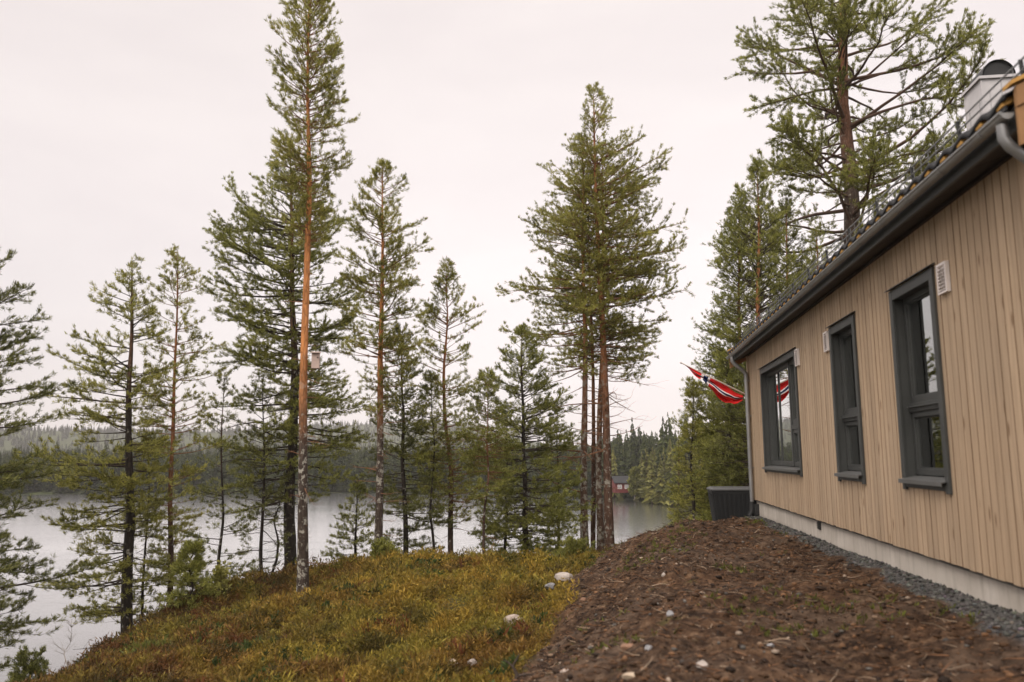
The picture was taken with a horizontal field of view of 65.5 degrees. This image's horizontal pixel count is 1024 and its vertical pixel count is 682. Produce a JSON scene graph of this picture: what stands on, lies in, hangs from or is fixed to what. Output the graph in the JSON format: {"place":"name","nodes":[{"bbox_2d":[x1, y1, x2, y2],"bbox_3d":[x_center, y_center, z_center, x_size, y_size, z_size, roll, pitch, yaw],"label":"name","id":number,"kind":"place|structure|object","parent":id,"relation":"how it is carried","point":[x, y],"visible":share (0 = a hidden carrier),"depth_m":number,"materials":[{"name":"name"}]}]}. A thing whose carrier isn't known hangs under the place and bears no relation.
{"place":"outdoors","nodes":[
{"label":"outdoors","id":0,"kind":"place"},
{"bbox_2d":[0,492,700,681],"bbox_3d":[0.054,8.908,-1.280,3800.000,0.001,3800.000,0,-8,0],"label":"lake","id":1,"kind":"structure","parent":0,"point":[632,518],"depth_m":88.85,"materials":[{"name":"grey liquid"}]},
{"bbox_2d":[0,423,1023,681],"bbox_3d":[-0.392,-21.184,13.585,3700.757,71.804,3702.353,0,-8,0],"label":"ground","id":2,"kind":"structure","parent":0,"point":[870,643],"depth_m":5.91,"materials":[{"name":"brown soil"}]},
{"bbox_2d":[5,643,50,681],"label":"young spruce","id":3,"kind":"object","parent":2,"relation":"on","point":[31,667],"visible":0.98,"depth_m":9.83,"materials":[{"name":"green plant"}]},
{"bbox_2d":[0,247,110,671],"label":"pine tree","id":4,"kind":"object","parent":2,"relation":"on","point":[11,566],"visible":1,"depth_m":14.95,"materials":[{"name":"green plant"}]},
{"bbox_2d":[48,617,81,668],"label":"bare sapling","id":5,"kind":"object","parent":2,"relation":"on","point":[71,626],"visible":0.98,"depth_m":12.95,"materials":[{"name":"plant"}]},
{"bbox_2d":[13,254,191,657],"bbox_3d":[-8.883,2.414,17.537,3.240,8.941,3.617,-6,-10,35],"label":"pine tree","id":6,"kind":"object","parent":2,"relation":"on","point":[130,518],"visible":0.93,"depth_m":17.32,"materials":[{"name":"green plant"}]},
{"bbox_2d":[119,443,170,621],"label":"pine tree","id":7,"kind":"object","parent":2,"relation":"on","point":[142,467],"visible":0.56,"depth_m":18.06,"materials":[{"name":"green plant"}]},
{"bbox_2d":[119,633,173,657],"bbox_3d":[-5.020,4.319,11.016,0.743,0.493,0.785,6,-10,-38],"label":"bush","id":8,"kind":"object","parent":2,"relation":"on","point":[144,643],"visible":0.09,"depth_m":11.04,"materials":[{"name":"green plant"}]},
{"bbox_2d":[121,244,230,603],"bbox_3d":[-7.992,2.154,19.028,2.449,9.115,2.206,2,-9,-18],"label":"pine tree","id":9,"kind":"object","parent":2,"relation":"on","point":[172,518],"visible":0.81,"depth_m":18.99,"materials":[{"name":"green plant"}]},
{"bbox_2d":[154,538,224,611],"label":"young spruce","id":10,"kind":"object","parent":2,"relation":"on","point":[196,563],"visible":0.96,"depth_m":16.57,"materials":[{"name":"green plant"}]},
{"bbox_2d":[200,560,231,590],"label":"young birch","id":11,"kind":"object","parent":2,"relation":"on","point":[222,572],"visible":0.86,"depth_m":16.91,"materials":[{"name":"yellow plant"}]},
{"bbox_2d":[178,371,259,592],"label":"pine tree","id":12,"kind":"object","parent":2,"relation":"on","point":[221,494],"visible":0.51,"depth_m":21.74,"materials":[{"name":"green plant"}]},
{"bbox_2d":[219,371,314,575],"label":"pine tree","id":13,"kind":"object","parent":2,"relation":"on","point":[253,517],"visible":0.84,"depth_m":20.09,"materials":[{"name":"green plant"}]},
{"bbox_2d":[247,476,297,573],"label":"dead tree","id":14,"kind":"object","parent":2,"relation":"on","point":[277,536],"visible":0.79,"depth_m":20.25,"materials":[{"name":"brown plant"}]},
{"bbox_2d":[196,152,376,567],"bbox_3d":[-5.974,0.638,21.358,4.862,11.902,4.904,4,-9,-26],"label":"pine tree","id":15,"kind":"object","parent":2,"relation":"on","point":[258,222],"visible":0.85,"depth_m":20.75,"materials":[{"name":"green plant"}]},
{"bbox_2d":[264,0,359,591],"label":"pine tree","id":16,"kind":"object","parent":2,"relation":"on","point":[332,51],"visible":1,"depth_m":16.91,"materials":[{"name":"green plant"}]},
{"bbox_2d":[310,352,320,368],"bbox_3d":[-4.059,0.386,16.466,0.196,0.369,0.260,1,-8,-9],"label":"nest box","id":17,"kind":"object","parent":16,"relation":"attached to","point":[315,361],"visible":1,"depth_m":16.39,"materials":[{"name":"white wood"}]},
{"bbox_2d":[13,540,621,681],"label":"heather","id":18,"kind":"object","parent":2,"relation":"on","point":[203,646],"visible":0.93,"depth_m":10.33,"materials":[{"name":"green plant"}]},
{"bbox_2d":[467,659,476,665],"bbox_3d":[-0.401,3.199,7.931,0.090,0.074,0.069,6,-11,-40],"label":"rock","id":19,"kind":"object","parent":18,"relation":"on","point":[472,661],"visible":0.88,"depth_m":7.91,"materials":[{"name":"beige stone"}]},
{"bbox_2d":[504,614,519,625],"bbox_3d":[0.024,3.323,9.456,0.254,0.160,0.138,1,-8,-11],"label":"rock","id":20,"kind":"object","parent":18,"relation":"on","point":[513,616],"visible":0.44,"depth_m":9.41,"materials":[{"name":"beige stone"}]},
{"bbox_2d":[545,582,554,589],"bbox_3d":[0.542,3.526,11.437,0.160,0.106,0.110,4,-9,-28],"label":"rock","id":21,"kind":"object","parent":18,"relation":"on","point":[551,585],"visible":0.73,"depth_m":11.40,"materials":[{"name":"grey stone"}]},
{"bbox_2d":[320,472,374,560],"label":"pine tree","id":22,"kind":"object","parent":2,"relation":"on","point":[355,528],"visible":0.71,"depth_m":22.45,"materials":[{"name":"green plant"}]},
{"bbox_2d":[0,412,733,497],"bbox_3d":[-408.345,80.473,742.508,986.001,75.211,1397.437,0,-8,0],"label":"forest","id":23,"kind":"object","parent":2,"relation":"on","point":[633,446],"visible":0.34,"depth_m":201.93,"materials":[{"name":"green plant"}]},
{"bbox_2d":[328,158,433,540],"bbox_3d":[-3.281,0.376,20.081,2.555,10.656,2.927,4,-9,-29],"label":"pine tree","id":24,"kind":"object","parent":2,"relation":"on","point":[383,223],"visible":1,"depth_m":20.00,"materials":[{"name":"green plant"}]},
{"bbox_2d":[367,536,402,560],"bbox_3d":[-2.780,4.678,17.524,0.835,0.770,0.907,0,-8,0],"label":"bush","id":25,"kind":"object","parent":2,"relation":"on","point":[381,545],"visible":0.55,"depth_m":17.37,"materials":[{"name":"green plant"}]},
{"bbox_2d":[358,323,457,559],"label":"pine tree","id":26,"kind":"object","parent":2,"relation":"on","point":[405,510],"visible":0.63,"depth_m":21.51,"materials":[{"name":"green plant"}]},
{"bbox_2d":[397,369,464,549],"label":"pine tree","id":27,"kind":"object","parent":2,"relation":"on","point":[442,433],"visible":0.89,"depth_m":21.19,"materials":[{"name":"green plant"}]},
{"bbox_2d":[401,256,491,553],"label":"pine tree","id":28,"kind":"object","parent":2,"relation":"on","point":[460,391],"visible":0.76,"depth_m":22.00,"materials":[{"name":"green plant"}]},
{"bbox_2d":[445,367,529,552],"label":"pine tree","id":29,"kind":"object","parent":2,"relation":"on","point":[501,431],"visible":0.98,"depth_m":20.65,"materials":[{"name":"green plant"}]},
{"bbox_2d":[472,395,540,550],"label":"pine tree","id":30,"kind":"object","parent":2,"relation":"on","point":[502,505],"visible":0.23,"depth_m":24.02,"materials":[{"name":"green plant"}]},
{"bbox_2d":[503,654,534,678],"bbox_3d":[0.080,2.409,5.828,0.291,0.224,0.044,0,-8,-4],"label":"tree root","id":31,"kind":"object","parent":2,"relation":"on","point":[517,674],"visible":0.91,"depth_m":5.82,"materials":[{"name":"grey plant"}]},
{"bbox_2d":[461,321,598,555],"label":"pine tree","id":32,"kind":"object","parent":2,"relation":"on","point":[525,536],"visible":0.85,"depth_m":22.61,"materials":[{"name":"green plant"}]},
{"bbox_2d":[534,396,580,555],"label":"pine tree","id":33,"kind":"object","parent":2,"relation":"on","point":[573,447],"visible":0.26,"depth_m":25.11,"materials":[{"name":"green plant"}]},
{"bbox_2d":[554,572,572,581],"bbox_3d":[0.732,3.353,11.295,0.268,0.139,0.190,-2,-8,11],"label":"rock","id":34,"kind":"object","parent":2,"relation":"on","point":[559,575],"visible":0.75,"depth_m":11.24,"materials":[{"name":"beige stone"}]},
{"bbox_2d":[551,534,597,559],"bbox_3d":[1.319,4.645,16.978,1.122,1.058,1.161,0,-8,0],"label":"bush","id":35,"kind":"object","parent":2,"relation":"on","point":[572,546],"visible":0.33,"depth_m":16.97,"materials":[{"name":"green plant"}]},
{"bbox_2d":[494,132,667,550],"bbox_3d":[1.615,-0.148,24.278,4.376,13.174,4.894,4,-9,-27],"label":"pine tree","id":36,"kind":"object","parent":2,"relation":"on","point":[553,231],"visible":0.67,"depth_m":24.02,"materials":[{"name":"green plant"}]},
{"bbox_2d":[540,178,642,550],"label":"pine tree","id":37,"kind":"object","parent":2,"relation":"on","point":[593,495],"visible":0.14,"depth_m":24.64,"materials":[{"name":"green plant"}]},
{"bbox_2d":[549,139,675,552],"bbox_3d":[2.943,0.046,24.309,3.980,13.017,3.549,-4,-9,23],"label":"pine tree","id":38,"kind":"object","parent":2,"relation":"on","point":[600,518],"visible":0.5,"depth_m":23.85,"materials":[{"name":"green plant"}]},
{"bbox_2d":[611,449,623,499],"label":"spruce tree","id":39,"kind":"object","parent":2,"relation":"on","point":[615,473],"visible":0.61,"depth_m":161.95,"materials":[{"name":"green plant"}]},
{"bbox_2d":[543,82,695,550],"bbox_3d":[3.056,-0.907,23.873,4.853,14.642,4.472,0,-8,0],"label":"pine tree","id":40,"kind":"object","parent":2,"relation":"on","point":[633,189],"visible":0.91,"depth_m":23.73,"materials":[{"name":"green plant"}]},
{"bbox_2d":[612,476,628,492],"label":"red cabin","id":41,"kind":"object","parent":2,"relation":"on","point":[618,482],"visible":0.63,"depth_m":155.64,"materials":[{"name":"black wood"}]},
{"bbox_2d":[620,643,633,650],"bbox_3d":[0.735,1.952,5.070,0.105,0.053,0.078,5,-10,-34],"label":"rock","id":42,"kind":"object","parent":2,"relation":"on","point":[624,646],"visible":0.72,"depth_m":5.05,"materials":[{"name":"brown stone"}]},
{"bbox_2d":[622,672,634,679],"bbox_3d":[0.651,1.837,4.354,0.086,0.039,0.068,4,-9,-29],"label":"rock","id":43,"kind":"object","parent":2,"relation":"on","point":[628,675],"visible":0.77,"depth_m":4.35,"materials":[{"name":"beige stone"}]},
{"bbox_2d":[626,466,642,499],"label":"birch tree","id":44,"kind":"object","parent":2,"relation":"on","point":[633,482],"visible":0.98,"depth_m":153.94,"materials":[{"name":"green plant"}]},
{"bbox_2d":[633,451,644,499],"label":"spruce tree","id":45,"kind":"object","parent":2,"relation":"on","point":[640,466],"visible":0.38,"depth_m":160.51,"materials":[{"name":"green plant"}]},
{"bbox_2d":[637,448,649,497],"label":"spruce tree","id":46,"kind":"object","parent":2,"relation":"on","point":[645,472],"visible":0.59,"depth_m":151.41,"materials":[{"name":"green plant"}]},
{"bbox_2d":[645,645,651,650],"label":"rock","id":47,"kind":"object","parent":2,"relation":"on","point":[648,647],"visible":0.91,"depth_m":4.94,"materials":[{"name":"grey stone"}]},
{"bbox_2d":[641,452,659,503],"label":"spruce tree","id":48,"kind":"object","parent":2,"relation":"on","point":[650,481],"visible":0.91,"depth_m":146.80,"materials":[{"name":"green plant"}]},
{"bbox_2d":[644,447,657,502],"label":"spruce tree","id":49,"kind":"object","parent":2,"relation":"on","point":[654,462],"visible":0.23,"depth_m":150.12,"materials":[{"name":"green plant"}]},
{"bbox_2d":[652,455,664,503],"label":"spruce tree","id":50,"kind":"object","parent":2,"relation":"on","point":[659,489],"visible":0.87,"depth_m":144.08,"materials":[{"name":"green plant"}]},
{"bbox_2d":[666,610,673,615],"bbox_3d":[1.147,1.975,5.756,0.056,0.054,0.077,-8,-11,44],"label":"rock","id":51,"kind":"object","parent":2,"relation":"on","point":[669,613],"visible":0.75,"depth_m":5.74,"materials":[{"name":"grey stone"}]},
{"bbox_2d":[661,439,682,505],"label":"spruce tree","id":52,"kind":"object","parent":2,"relation":"on","point":[669,465],"visible":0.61,"depth_m":140.21,"materials":[{"name":"green plant"}]},
{"bbox_2d":[667,429,687,524],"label":"spruce tree","id":53,"kind":"object","parent":2,"relation":"on","point":[672,478],"visible":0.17,"depth_m":32.55,"materials":[{"name":"green plant"}]},
{"bbox_2d":[675,440,688,498],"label":"spruce tree","id":54,"kind":"object","parent":2,"relation":"on","point":[679,468],"visible":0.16,"depth_m":143.09,"materials":[{"name":"green plant"}]},
{"bbox_2d":[666,376,712,524],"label":"spruce tree","id":55,"kind":"object","parent":2,"relation":"on","point":[695,393],"visible":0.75,"depth_m":20.79,"materials":[{"name":"green plant"}]},
{"bbox_2d":[685,447,697,508],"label":"spruce tree","id":56,"kind":"object","parent":2,"relation":"on","point":[693,480],"visible":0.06,"depth_m":133.19,"materials":[{"name":"green plant"}]},
{"bbox_2d":[677,415,709,518],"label":"spruce tree","id":57,"kind":"object","parent":2,"relation":"on","point":[696,481],"visible":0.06,"depth_m":29.57,"materials":[{"name":"green plant"}]},
{"bbox_2d":[696,660,707,669],"bbox_3d":[1.077,1.847,4.524,0.068,0.066,0.048,0,-8,0],"label":"rock","id":58,"kind":"object","parent":2,"relation":"on","point":[703,663],"visible":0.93,"depth_m":4.51,"materials":[{"name":"beige stone"}]},
{"bbox_2d":[684,395,726,519],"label":"spruce tree","id":59,"kind":"object","parent":2,"relation":"on","point":[700,468],"visible":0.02,"depth_m":23.81,"materials":[{"name":"green plant"}]},
{"bbox_2d":[680,352,748,520],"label":"spruce tree","id":60,"kind":"object","parent":2,"relation":"on","point":[727,379],"visible":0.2,"depth_m":20.30,"materials":[{"name":"green plant"}]},
{"bbox_2d":[700,325,754,505],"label":"spruce tree","id":61,"kind":"object","parent":2,"relation":"on","point":[736,450],"visible":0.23,"depth_m":19.34,"materials":[{"name":"green plant"}]},
{"bbox_2d":[706,486,756,520],"bbox_3d":[4.498,3.115,15.172,1.450,0.660,0.770,-1,-8,7],"label":"storage box","id":62,"kind":"object","parent":2,"relation":"on","point":[726,502],"visible":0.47,"depth_m":14.90,"materials":[{"name":"grey plastic"}]},
{"bbox_2d":[688,182,783,517],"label":"pine tree","id":63,"kind":"object","parent":2,"relation":"on","point":[738,193],"visible":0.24,"depth_m":23.23,"materials":[{"name":"green plant"}]},
{"bbox_2d":[669,156,817,506],"bbox_3d":[6.581,0.394,22.154,4.769,11.646,4.404,0,-8,0],"label":"pine tree","id":64,"kind":"object","parent":2,"relation":"on","point":[754,170],"visible":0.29,"depth_m":22.25,"materials":[{"name":"green plant"}]},
{"bbox_2d":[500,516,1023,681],"bbox_3d":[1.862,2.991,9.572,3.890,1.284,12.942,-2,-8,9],"label":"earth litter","id":65,"kind":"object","parent":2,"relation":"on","point":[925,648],"visible":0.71,"depth_m":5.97,"materials":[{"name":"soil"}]},
{"bbox_2d":[721,189,821,442],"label":"pine tree","id":66,"kind":"object","parent":2,"relation":"on","point":[788,214],"visible":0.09,"depth_m":25.08,"materials":[{"name":"green plant"}]},
{"bbox_2d":[572,516,980,663],"bbox_3d":[2.094,2.761,9.284,3.322,0.941,11.794,-2,-8,9],"label":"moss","id":67,"kind":"object","parent":2,"relation":"on","point":[744,598],"visible":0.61,"depth_m":6.29,"materials":[{"name":"plant"}]},
{"bbox_2d":[785,227,832,286],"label":"pine tree","id":68,"kind":"object","parent":2,"relation":"on","point":[814,243],"visible":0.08,"depth_m":23.55,"materials":[{"name":"green plant"}]},
{"bbox_2d":[714,0,1005,275],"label":"pine tree","id":69,"kind":"object","parent":2,"relation":"on","point":[850,171],"visible":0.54,"depth_m":26.05,"materials":[{"name":"green plant"}]},
{"bbox_2d":[726,56,1023,612],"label":"cabin","id":70,"kind":"object","parent":2,"relation":"on","point":[881,353],"visible":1,"depth_m":6.68,"materials":[{"name":"brown wood"}]},
{"bbox_2d":[680,362,744,403],"bbox_3d":[3.932,0.812,15.305,1.505,0.804,0.245,2,-8,-13],"label":"flag","id":71,"kind":"object","parent":70,"relation":"attached to","point":[722,391],"visible":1,"depth_m":15.30,"materials":[{"name":"red fabric"}]},
{"bbox_2d":[757,347,802,476],"bbox_3d":[4.145,1.148,12.235,0.207,1.775,2.780,-1,-8,7],"label":"window","id":72,"kind":"structure","parent":70,"relation":"in","point":[778,379],"depth_m":12.49,"materials":[{"name":"grey paint"}]},
{"bbox_2d":[825,311,865,483],"bbox_3d":[3.664,0.633,8.623,0.207,1.775,1.020,-1,-8,7],"label":"window","id":73,"kind":"structure","parent":70,"relation":"in","point":[850,458],"depth_m":8.90,"materials":[{"name":"grey paint"}]},
{"bbox_2d":[884,262,952,494],"bbox_3d":[3.391,0.338,6.562,0.207,1.775,1.040,-1,-8,7],"label":"window","id":74,"kind":"structure","parent":70,"relation":"in","point":[916,347],"depth_m":6.76,"materials":[{"name":"grey paint"}]},
{"bbox_2d":[744,516,1023,645],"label":"gravel","id":75,"kind":"structure","parent":2,"relation":"on","point":[1015,613],"depth_m":6.36,"materials":[{"name":"grey gravel"}]},
{"bbox_2d":[0,0,1023,445],"label":"sky","id":76,"kind":"structure","parent":0,"point":[123,122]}
]}

